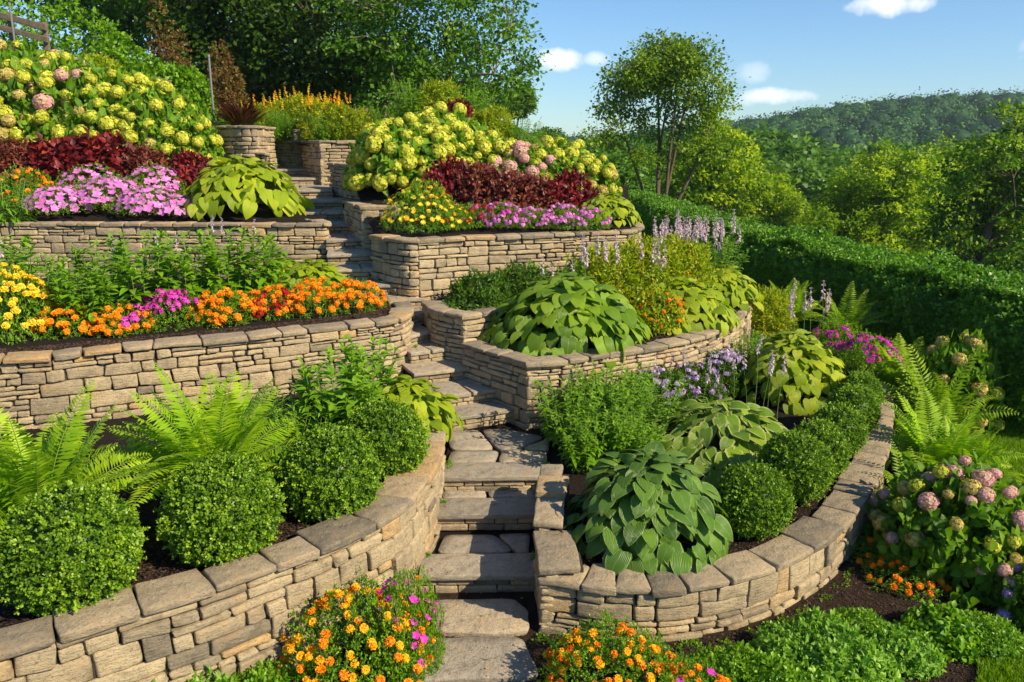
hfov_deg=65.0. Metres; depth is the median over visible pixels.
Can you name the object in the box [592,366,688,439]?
leafy perennial
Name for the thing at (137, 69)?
hydrangea bush
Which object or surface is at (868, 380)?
boxwood shrub
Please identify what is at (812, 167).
valley tree
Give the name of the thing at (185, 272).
lily plant
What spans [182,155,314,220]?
hosta
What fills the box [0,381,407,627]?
mulch bed
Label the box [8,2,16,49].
fence post
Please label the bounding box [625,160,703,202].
valley tree
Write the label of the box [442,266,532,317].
leafy perennial
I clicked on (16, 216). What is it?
plant
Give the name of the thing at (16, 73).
hydrangea bush
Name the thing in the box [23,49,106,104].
hydrangea bush
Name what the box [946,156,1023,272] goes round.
valley tree
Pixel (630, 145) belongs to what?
valley tree
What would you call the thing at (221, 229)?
hosta flower spikes
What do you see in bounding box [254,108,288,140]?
tall bloom
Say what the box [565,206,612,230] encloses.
flower clump
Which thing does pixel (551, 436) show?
leafy perennial
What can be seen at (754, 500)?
boxwood shrub
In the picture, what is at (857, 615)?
ground cover plant
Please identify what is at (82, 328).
marigold plant
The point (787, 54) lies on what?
sky
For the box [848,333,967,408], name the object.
fern
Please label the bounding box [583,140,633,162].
valley tree
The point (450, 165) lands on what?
coleus plant
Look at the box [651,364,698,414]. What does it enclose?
flower clump
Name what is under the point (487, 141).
hydrangea bush
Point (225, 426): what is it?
fern
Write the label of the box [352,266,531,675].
leaf litter
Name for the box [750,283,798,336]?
leafy perennial
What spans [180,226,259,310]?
lily plant
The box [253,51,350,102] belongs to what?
understorey tree
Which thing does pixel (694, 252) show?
leafy perennial
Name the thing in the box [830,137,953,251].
valley tree
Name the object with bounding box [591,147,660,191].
valley tree
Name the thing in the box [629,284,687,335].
flower clump
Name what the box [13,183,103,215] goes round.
petunia plant
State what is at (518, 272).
leafy perennial
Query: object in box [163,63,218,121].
shrub
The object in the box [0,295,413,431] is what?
retaining wall
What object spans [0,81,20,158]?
hydrangea bush
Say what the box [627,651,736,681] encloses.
marigold plant
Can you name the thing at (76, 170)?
petunia plant
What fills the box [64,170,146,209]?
petunia plant
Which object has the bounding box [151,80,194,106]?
hydrangea bush
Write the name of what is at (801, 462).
boxwood shrub
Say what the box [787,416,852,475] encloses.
boxwood shrub
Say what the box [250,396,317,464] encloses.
leafy perennial
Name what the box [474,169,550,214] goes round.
coleus plant
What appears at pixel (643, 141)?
valley tree
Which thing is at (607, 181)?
hydrangea bush
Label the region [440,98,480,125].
coleus plant
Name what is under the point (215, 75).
rusty shrub
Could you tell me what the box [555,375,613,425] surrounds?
leafy perennial
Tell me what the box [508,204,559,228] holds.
flower clump
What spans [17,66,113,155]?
hydrangea bush
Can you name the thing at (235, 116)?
purple fountain grass
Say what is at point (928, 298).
hedge
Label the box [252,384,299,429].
leafy perennial
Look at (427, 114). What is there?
hydrangea bush
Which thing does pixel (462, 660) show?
flagstone
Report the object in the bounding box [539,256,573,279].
hosta flower spikes
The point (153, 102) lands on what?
hydrangea bush
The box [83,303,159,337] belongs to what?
marigold plant
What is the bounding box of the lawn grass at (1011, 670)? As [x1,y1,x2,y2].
[894,408,1023,681]
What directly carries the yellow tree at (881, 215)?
on the ground at (534, 647)
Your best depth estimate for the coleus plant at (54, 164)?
15.36 m
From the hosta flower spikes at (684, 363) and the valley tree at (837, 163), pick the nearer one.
the hosta flower spikes at (684, 363)
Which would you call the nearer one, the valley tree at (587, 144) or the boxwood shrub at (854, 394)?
the boxwood shrub at (854, 394)
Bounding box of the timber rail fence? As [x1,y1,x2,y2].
[0,12,50,51]
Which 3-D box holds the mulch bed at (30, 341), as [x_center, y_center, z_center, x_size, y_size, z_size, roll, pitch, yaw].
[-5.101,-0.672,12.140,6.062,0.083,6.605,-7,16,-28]
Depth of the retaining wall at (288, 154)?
21.02 m
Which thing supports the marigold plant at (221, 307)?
on the mulch bed at (30, 341)
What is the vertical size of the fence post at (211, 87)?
2.647 m
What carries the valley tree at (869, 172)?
on the ground at (534, 647)
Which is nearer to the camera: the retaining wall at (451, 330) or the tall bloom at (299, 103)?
the retaining wall at (451, 330)
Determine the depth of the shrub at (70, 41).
22.64 m
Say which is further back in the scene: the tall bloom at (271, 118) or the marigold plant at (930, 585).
the tall bloom at (271, 118)
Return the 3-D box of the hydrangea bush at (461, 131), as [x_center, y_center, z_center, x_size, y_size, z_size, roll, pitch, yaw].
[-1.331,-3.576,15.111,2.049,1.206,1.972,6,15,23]
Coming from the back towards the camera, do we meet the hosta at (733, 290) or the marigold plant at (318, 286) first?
the hosta at (733, 290)
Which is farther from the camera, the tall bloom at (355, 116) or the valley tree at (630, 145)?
the valley tree at (630, 145)
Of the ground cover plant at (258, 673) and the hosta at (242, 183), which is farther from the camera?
the hosta at (242, 183)
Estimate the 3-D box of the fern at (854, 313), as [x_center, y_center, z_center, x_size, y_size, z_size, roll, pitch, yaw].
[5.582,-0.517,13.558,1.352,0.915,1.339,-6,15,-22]
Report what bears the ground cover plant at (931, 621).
on the ground at (534, 647)
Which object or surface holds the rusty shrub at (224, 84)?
on the ground at (534, 647)
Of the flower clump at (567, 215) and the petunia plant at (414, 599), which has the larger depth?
the flower clump at (567, 215)
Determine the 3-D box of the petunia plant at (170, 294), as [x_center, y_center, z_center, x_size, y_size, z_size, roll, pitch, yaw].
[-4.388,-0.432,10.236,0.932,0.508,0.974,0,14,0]
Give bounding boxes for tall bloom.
[240,96,280,138]
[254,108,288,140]
[263,90,299,124]
[266,109,301,139]
[277,86,319,138]
[296,91,332,140]
[305,110,346,140]
[316,89,360,140]
[336,106,373,139]
[345,102,389,122]
[370,102,412,119]
[384,75,447,117]
[413,76,463,112]
[434,80,496,114]
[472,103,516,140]
[495,116,543,143]
[528,134,553,144]
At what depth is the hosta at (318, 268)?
12.10 m
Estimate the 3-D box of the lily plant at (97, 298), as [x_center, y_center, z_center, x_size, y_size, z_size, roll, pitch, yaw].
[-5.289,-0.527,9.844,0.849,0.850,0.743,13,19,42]
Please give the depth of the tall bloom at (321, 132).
18.80 m
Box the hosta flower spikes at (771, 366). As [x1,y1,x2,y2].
[703,334,786,415]
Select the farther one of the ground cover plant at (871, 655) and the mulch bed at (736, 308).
the mulch bed at (736, 308)
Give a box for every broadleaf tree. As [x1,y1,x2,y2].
[2,0,209,61]
[131,0,287,105]
[212,0,412,117]
[310,0,555,127]
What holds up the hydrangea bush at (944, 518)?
on the ground at (534, 647)
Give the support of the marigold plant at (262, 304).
on the mulch bed at (30, 341)
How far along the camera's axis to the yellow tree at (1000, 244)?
29.72 m
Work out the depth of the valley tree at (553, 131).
54.35 m
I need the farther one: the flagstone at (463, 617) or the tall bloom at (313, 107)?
the tall bloom at (313, 107)
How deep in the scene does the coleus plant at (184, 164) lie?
15.59 m
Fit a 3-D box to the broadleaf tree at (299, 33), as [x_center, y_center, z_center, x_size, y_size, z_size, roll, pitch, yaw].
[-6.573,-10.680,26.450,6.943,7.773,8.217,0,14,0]
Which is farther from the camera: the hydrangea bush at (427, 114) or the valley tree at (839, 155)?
the valley tree at (839, 155)
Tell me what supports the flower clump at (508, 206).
on the mulch bed at (371, 195)
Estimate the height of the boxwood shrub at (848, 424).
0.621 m
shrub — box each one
[0,0,83,58]
[0,479,149,621]
[35,0,126,65]
[82,52,130,74]
[89,18,160,76]
[129,53,175,86]
[146,0,180,64]
[153,448,287,568]
[158,27,194,70]
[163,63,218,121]
[204,39,244,120]
[215,60,249,114]
[276,422,385,525]
[341,395,431,481]
[713,458,796,542]
[753,428,838,506]
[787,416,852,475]
[811,401,869,456]
[824,382,882,431]
[836,370,886,405]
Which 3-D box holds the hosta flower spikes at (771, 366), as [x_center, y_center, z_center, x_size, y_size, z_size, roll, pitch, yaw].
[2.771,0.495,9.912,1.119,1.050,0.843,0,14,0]
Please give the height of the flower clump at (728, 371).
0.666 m
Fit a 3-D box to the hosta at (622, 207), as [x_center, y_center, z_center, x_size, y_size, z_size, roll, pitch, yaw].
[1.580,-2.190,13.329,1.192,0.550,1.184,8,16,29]
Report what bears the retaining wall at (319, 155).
on the ground at (534, 647)
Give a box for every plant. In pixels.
[0,137,57,185]
[0,161,57,207]
[0,176,38,227]
[0,235,50,323]
[0,261,63,344]
[9,251,82,329]
[11,132,107,189]
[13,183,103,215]
[27,302,104,339]
[48,262,116,332]
[51,160,128,195]
[52,126,159,186]
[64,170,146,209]
[67,238,129,305]
[83,229,181,323]
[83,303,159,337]
[106,145,175,184]
[107,182,183,215]
[123,159,186,194]
[138,287,208,331]
[139,230,223,319]
[150,193,206,215]
[157,148,212,191]
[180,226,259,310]
[186,283,261,328]
[187,664,241,681]
[220,229,292,303]
[227,658,302,681]
[239,281,302,320]
[273,566,435,681]
[282,273,349,318]
[324,275,388,313]
[366,563,446,681]
[379,178,460,233]
[413,154,480,207]
[432,198,474,229]
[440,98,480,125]
[440,161,516,209]
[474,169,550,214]
[513,174,570,214]
[530,167,599,215]
[535,606,688,681]
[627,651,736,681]
[687,640,784,681]
[730,651,828,681]
[748,619,822,666]
[781,660,854,681]
[782,605,865,667]
[799,629,904,681]
[805,317,870,366]
[829,605,899,646]
[831,675,879,681]
[838,328,903,380]
[847,535,889,566]
[860,553,955,602]
[866,620,947,681]
[893,598,994,664]
[940,608,1023,668]
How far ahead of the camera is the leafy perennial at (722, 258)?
13.40 m
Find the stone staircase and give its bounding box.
[276,160,549,592]
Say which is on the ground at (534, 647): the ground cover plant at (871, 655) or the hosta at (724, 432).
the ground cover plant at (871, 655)
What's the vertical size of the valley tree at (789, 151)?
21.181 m
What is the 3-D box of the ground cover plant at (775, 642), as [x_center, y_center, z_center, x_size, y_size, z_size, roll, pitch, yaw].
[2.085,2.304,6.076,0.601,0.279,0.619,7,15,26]
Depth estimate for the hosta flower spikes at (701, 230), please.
13.17 m
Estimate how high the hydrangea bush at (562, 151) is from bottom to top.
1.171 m
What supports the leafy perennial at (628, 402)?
on the mulch bed at (577, 486)
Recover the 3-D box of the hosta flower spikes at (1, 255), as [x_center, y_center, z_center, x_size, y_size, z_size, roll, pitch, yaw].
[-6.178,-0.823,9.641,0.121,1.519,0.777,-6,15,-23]
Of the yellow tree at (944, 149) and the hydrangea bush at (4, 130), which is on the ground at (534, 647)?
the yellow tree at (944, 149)
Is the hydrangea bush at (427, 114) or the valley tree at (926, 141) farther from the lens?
the valley tree at (926, 141)
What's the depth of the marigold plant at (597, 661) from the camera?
5.63 m
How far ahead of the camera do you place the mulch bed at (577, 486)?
8.45 m
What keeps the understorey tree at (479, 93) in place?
on the ground at (534, 647)
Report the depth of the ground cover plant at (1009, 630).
6.13 m
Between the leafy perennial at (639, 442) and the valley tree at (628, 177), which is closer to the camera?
the leafy perennial at (639, 442)
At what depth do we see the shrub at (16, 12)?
22.48 m
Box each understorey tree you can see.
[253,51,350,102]
[348,37,477,117]
[420,64,513,110]
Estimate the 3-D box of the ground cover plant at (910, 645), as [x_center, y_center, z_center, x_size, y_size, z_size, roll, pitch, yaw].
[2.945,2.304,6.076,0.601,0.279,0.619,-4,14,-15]
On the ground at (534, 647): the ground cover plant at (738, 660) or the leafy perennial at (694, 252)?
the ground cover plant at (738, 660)
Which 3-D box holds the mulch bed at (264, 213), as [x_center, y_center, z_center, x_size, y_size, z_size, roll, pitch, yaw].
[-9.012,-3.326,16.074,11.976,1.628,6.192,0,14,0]
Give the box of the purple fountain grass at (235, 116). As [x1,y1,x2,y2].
[202,96,277,125]
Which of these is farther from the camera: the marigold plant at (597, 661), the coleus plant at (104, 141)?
the coleus plant at (104, 141)
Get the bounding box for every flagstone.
[410,636,537,681]
[433,599,528,636]
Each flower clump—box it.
[451,202,503,227]
[474,199,530,228]
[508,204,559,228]
[534,203,587,229]
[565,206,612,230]
[615,369,672,424]
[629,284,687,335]
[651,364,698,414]
[672,359,730,410]
[700,346,754,398]
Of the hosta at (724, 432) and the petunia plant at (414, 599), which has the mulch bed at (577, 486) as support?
the hosta at (724, 432)
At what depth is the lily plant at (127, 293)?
10.25 m
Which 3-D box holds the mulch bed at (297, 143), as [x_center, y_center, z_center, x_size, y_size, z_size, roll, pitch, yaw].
[-5.811,-5.642,22.246,5.278,0.500,8.100,0,14,0]
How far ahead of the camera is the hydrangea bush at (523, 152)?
14.43 m
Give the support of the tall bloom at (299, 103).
on the mulch bed at (297, 143)
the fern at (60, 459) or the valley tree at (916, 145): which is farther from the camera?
the valley tree at (916, 145)
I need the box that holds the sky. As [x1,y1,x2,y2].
[0,0,1023,136]
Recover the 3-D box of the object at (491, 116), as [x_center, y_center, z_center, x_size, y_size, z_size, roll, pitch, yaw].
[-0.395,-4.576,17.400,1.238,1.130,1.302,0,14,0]
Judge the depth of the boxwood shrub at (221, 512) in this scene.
5.72 m
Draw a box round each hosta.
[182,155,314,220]
[255,257,306,288]
[279,258,349,300]
[373,374,465,441]
[478,272,652,371]
[564,441,732,576]
[574,192,642,228]
[638,277,740,336]
[645,396,787,484]
[692,264,763,312]
[733,329,844,415]
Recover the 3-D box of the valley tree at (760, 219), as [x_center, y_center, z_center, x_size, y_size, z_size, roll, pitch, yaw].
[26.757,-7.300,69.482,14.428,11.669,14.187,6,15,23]
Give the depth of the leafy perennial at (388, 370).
8.64 m
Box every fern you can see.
[0,379,170,536]
[89,363,313,509]
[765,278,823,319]
[803,281,890,337]
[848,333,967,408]
[871,439,928,508]
[875,385,1023,473]
[880,341,1019,441]
[906,417,1023,482]
[962,375,1015,412]
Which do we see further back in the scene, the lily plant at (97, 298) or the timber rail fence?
the timber rail fence
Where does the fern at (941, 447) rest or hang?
on the ground at (534, 647)
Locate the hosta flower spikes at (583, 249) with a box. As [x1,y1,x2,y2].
[580,224,666,321]
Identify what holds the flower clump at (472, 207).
on the mulch bed at (371, 195)
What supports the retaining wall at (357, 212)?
on the ground at (534, 647)
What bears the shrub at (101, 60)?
on the ground at (534, 647)
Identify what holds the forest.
on the ground at (534, 647)
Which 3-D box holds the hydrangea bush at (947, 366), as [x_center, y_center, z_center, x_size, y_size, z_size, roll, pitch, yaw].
[6.107,0.559,11.005,1.196,1.562,1.179,0,14,0]
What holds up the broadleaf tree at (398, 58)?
on the ground at (534, 647)
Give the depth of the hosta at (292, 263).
12.81 m
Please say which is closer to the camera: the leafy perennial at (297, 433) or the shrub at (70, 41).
the leafy perennial at (297, 433)
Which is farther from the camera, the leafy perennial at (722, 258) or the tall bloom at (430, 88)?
the tall bloom at (430, 88)
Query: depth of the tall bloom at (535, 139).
17.00 m
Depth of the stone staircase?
8.45 m
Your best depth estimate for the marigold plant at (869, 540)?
7.51 m
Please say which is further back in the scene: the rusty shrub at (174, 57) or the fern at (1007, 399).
the rusty shrub at (174, 57)
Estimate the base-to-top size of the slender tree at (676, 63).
8.995 m
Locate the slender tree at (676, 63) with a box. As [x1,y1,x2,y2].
[578,27,745,200]
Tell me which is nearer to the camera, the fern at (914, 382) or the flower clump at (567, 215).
the fern at (914, 382)
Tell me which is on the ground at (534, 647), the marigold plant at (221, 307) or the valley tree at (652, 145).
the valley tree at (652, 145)
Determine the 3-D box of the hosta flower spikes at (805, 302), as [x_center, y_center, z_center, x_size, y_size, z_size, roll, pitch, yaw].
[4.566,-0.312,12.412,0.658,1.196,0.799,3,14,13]
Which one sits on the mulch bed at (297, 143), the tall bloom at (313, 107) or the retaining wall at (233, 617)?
the tall bloom at (313, 107)
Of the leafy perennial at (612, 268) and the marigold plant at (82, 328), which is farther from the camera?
the leafy perennial at (612, 268)
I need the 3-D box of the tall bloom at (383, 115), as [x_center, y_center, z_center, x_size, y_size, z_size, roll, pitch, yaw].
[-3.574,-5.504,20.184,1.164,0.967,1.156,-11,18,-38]
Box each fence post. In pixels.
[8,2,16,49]
[207,54,215,125]
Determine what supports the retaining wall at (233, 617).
on the ground at (534, 647)
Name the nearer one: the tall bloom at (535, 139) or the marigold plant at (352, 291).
the marigold plant at (352, 291)
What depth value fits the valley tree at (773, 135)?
122.53 m
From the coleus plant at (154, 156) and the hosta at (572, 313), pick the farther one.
the coleus plant at (154, 156)
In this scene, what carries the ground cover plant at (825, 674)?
on the ground at (534, 647)
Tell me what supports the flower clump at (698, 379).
on the mulch bed at (577, 486)
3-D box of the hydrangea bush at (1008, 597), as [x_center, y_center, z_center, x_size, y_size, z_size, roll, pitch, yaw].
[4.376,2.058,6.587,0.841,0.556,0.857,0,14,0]
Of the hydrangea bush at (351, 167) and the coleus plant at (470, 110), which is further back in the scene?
the coleus plant at (470, 110)
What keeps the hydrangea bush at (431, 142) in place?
on the mulch bed at (371, 195)
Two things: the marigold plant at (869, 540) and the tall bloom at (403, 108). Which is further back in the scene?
the tall bloom at (403, 108)
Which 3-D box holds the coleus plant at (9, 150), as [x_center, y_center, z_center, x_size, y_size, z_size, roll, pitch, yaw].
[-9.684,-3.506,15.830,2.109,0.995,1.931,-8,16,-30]
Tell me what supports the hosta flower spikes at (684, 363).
on the mulch bed at (577, 486)
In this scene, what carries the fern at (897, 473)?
on the ground at (534, 647)
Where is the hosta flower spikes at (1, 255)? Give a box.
[0,235,13,338]
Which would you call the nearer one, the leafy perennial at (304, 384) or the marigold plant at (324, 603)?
the marigold plant at (324, 603)
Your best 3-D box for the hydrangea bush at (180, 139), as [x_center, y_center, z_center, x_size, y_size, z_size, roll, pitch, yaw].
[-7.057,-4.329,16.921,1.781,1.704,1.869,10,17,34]
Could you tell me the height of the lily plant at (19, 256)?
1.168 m
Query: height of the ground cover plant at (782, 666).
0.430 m
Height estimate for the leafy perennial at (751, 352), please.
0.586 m
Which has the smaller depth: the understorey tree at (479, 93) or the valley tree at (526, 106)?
the understorey tree at (479, 93)
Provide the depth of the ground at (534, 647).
6.76 m
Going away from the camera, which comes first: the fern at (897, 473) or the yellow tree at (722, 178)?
the fern at (897, 473)
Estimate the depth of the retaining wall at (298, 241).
13.53 m
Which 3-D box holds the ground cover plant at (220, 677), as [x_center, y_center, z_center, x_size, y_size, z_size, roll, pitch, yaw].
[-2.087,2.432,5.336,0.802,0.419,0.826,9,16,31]
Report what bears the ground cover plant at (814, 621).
on the ground at (534, 647)
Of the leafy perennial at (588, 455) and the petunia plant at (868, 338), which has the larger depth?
the petunia plant at (868, 338)
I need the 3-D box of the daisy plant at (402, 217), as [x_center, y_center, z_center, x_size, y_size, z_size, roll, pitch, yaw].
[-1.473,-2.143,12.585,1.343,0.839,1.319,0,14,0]
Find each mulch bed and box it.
[0,166,322,222]
[0,277,393,357]
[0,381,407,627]
[281,139,331,145]
[346,162,633,243]
[421,298,740,356]
[541,337,877,586]
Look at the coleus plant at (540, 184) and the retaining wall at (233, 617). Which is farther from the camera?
the coleus plant at (540, 184)
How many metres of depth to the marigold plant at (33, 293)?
9.45 m
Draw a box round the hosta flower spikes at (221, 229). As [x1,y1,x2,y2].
[111,216,255,298]
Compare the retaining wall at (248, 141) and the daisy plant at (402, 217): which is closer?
the daisy plant at (402, 217)
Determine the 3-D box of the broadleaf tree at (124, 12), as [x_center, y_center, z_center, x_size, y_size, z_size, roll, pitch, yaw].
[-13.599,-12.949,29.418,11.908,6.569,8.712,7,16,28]
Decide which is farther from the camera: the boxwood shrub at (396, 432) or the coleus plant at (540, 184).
the coleus plant at (540, 184)
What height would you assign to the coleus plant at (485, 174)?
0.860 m
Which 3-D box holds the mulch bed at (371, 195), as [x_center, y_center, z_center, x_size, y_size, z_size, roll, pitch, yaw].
[-0.184,-3.203,15.479,5.641,1.675,7.231,-4,14,-16]
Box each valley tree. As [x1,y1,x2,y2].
[498,83,539,124]
[528,126,571,142]
[558,134,629,162]
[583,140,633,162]
[588,133,660,165]
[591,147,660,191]
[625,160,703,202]
[631,131,676,146]
[642,141,687,174]
[680,120,839,153]
[692,125,845,179]
[705,147,836,207]
[717,166,874,216]
[746,195,909,247]
[761,146,851,170]
[776,160,893,207]
[808,144,878,170]
[817,169,913,245]
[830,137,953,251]
[867,138,974,247]
[867,141,935,151]
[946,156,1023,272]
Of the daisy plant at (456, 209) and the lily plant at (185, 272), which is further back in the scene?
the daisy plant at (456, 209)
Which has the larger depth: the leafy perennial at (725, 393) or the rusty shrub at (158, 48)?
the rusty shrub at (158, 48)
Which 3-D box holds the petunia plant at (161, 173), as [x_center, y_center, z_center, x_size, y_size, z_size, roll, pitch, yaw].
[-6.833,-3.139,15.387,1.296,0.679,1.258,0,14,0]
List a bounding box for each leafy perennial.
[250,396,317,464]
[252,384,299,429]
[260,401,338,474]
[286,343,385,432]
[289,395,344,433]
[316,334,402,417]
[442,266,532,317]
[473,258,558,325]
[525,257,606,280]
[531,372,632,454]
[550,402,637,474]
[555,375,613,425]
[559,363,659,445]
[564,240,645,305]
[565,360,654,413]
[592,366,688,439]
[592,402,669,460]
[601,231,685,317]
[639,231,719,292]
[683,232,749,284]
[701,358,734,398]
[731,325,771,366]
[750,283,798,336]
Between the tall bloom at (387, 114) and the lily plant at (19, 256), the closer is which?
the lily plant at (19, 256)
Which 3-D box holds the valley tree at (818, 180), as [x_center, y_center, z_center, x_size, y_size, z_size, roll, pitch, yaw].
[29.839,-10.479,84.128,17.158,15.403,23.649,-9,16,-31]
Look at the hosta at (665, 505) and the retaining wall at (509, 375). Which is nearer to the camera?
the hosta at (665, 505)
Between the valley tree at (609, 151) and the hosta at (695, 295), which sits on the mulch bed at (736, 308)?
the hosta at (695, 295)
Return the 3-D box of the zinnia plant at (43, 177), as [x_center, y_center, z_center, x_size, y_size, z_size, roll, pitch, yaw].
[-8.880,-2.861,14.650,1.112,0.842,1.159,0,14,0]
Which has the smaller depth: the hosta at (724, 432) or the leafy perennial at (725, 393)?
the hosta at (724, 432)
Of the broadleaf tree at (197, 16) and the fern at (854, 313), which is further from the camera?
the broadleaf tree at (197, 16)
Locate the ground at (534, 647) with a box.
[122,59,1023,681]
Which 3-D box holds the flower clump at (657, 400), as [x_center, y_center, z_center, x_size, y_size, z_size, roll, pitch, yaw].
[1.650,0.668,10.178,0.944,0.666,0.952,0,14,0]
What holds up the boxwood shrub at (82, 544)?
on the mulch bed at (148, 516)
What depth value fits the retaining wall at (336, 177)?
16.45 m
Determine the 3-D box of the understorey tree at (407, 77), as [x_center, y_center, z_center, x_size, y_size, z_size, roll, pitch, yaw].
[-3.937,-9.625,31.427,5.555,4.807,5.623,0,14,0]
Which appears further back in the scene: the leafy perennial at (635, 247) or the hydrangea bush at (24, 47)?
the hydrangea bush at (24, 47)
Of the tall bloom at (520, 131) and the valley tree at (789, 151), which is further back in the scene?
the valley tree at (789, 151)
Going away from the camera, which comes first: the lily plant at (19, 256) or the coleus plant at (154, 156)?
the lily plant at (19, 256)
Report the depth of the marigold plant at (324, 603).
5.69 m
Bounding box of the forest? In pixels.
[565,85,1023,154]
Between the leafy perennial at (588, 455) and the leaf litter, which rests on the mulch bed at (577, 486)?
the leafy perennial at (588, 455)
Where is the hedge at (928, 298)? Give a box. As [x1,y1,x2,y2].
[626,185,1023,428]
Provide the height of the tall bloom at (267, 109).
1.210 m
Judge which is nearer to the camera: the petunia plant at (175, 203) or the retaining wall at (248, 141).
the petunia plant at (175, 203)
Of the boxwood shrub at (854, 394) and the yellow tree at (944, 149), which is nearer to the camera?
the boxwood shrub at (854, 394)
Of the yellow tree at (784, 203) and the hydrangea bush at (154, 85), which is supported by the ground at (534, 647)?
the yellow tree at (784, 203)
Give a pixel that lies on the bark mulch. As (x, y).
(288, 510)
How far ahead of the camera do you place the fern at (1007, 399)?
11.10 m
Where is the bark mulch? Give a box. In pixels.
[0,296,1022,681]
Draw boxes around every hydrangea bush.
[0,34,48,68]
[0,55,63,159]
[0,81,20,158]
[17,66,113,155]
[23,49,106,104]
[54,62,168,149]
[95,81,212,161]
[98,62,163,83]
[136,94,225,165]
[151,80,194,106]
[343,112,461,195]
[343,132,399,187]
[399,101,487,135]
[400,118,489,170]
[461,129,527,176]
[483,140,560,185]
[526,135,598,190]
[567,152,622,197]
[857,451,1023,609]
[907,328,1004,433]
[989,556,1023,632]
[1011,482,1023,549]
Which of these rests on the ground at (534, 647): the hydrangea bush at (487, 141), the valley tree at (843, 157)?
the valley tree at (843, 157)
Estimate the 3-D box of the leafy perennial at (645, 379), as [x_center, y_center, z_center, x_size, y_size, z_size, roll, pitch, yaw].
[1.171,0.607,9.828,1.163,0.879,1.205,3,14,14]
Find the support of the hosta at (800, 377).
on the mulch bed at (577, 486)
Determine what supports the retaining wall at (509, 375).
on the ground at (534, 647)
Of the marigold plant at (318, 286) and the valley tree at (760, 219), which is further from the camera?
the valley tree at (760, 219)
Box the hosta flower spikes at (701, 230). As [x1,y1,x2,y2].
[652,209,741,273]
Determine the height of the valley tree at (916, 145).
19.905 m
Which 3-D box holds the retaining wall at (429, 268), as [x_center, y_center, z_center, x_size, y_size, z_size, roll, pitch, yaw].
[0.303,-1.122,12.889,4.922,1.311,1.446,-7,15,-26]
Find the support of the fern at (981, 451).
on the ground at (534, 647)
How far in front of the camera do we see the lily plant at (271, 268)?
11.39 m
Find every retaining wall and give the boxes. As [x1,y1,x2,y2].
[0,219,331,277]
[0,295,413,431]
[0,413,445,681]
[211,125,277,168]
[273,129,310,166]
[300,140,355,184]
[327,162,359,206]
[342,199,398,249]
[369,222,643,305]
[421,300,505,361]
[460,298,753,429]
[532,370,894,641]
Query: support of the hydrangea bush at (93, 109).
on the mulch bed at (264, 213)
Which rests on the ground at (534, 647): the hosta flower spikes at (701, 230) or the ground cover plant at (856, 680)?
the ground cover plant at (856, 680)
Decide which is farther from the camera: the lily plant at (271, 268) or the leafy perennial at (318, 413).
the lily plant at (271, 268)
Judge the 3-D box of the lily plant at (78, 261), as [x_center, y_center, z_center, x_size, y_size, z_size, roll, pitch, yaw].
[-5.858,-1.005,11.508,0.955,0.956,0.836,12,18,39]
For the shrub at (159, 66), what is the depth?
22.09 m
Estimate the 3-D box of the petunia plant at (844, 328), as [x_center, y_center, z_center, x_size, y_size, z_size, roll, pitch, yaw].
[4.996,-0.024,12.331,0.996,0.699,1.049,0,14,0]
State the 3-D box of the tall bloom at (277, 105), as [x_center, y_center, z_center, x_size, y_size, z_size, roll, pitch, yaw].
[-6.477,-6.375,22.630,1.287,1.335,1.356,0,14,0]
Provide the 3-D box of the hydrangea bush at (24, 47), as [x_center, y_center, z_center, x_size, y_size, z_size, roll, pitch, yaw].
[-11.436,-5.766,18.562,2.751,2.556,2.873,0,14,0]
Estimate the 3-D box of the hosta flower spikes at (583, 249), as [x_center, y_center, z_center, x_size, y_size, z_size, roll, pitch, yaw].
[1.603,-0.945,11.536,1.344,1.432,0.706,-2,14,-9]
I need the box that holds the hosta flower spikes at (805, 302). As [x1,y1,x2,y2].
[787,278,830,359]
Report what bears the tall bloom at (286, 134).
on the mulch bed at (297, 143)
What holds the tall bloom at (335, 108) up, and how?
on the mulch bed at (297, 143)
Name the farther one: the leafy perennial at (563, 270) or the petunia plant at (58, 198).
the petunia plant at (58, 198)
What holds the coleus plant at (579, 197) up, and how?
on the mulch bed at (371, 195)
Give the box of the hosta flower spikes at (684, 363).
[652,348,720,399]
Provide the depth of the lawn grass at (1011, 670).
9.38 m
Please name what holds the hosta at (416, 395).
on the mulch bed at (148, 516)
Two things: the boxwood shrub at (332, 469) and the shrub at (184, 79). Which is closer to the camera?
the boxwood shrub at (332, 469)
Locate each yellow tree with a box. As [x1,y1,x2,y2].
[643,116,774,212]
[714,163,819,228]
[788,137,968,255]
[890,131,996,246]
[915,99,1023,275]
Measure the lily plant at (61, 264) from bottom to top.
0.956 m
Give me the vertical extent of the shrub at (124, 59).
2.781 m
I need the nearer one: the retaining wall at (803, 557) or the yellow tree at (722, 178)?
the retaining wall at (803, 557)
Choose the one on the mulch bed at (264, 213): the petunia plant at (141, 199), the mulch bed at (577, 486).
the petunia plant at (141, 199)
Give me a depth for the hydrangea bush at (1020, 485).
7.66 m
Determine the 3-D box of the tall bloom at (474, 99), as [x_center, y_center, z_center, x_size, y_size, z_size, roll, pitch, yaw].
[-0.951,-5.288,18.340,1.455,1.208,1.445,8,16,29]

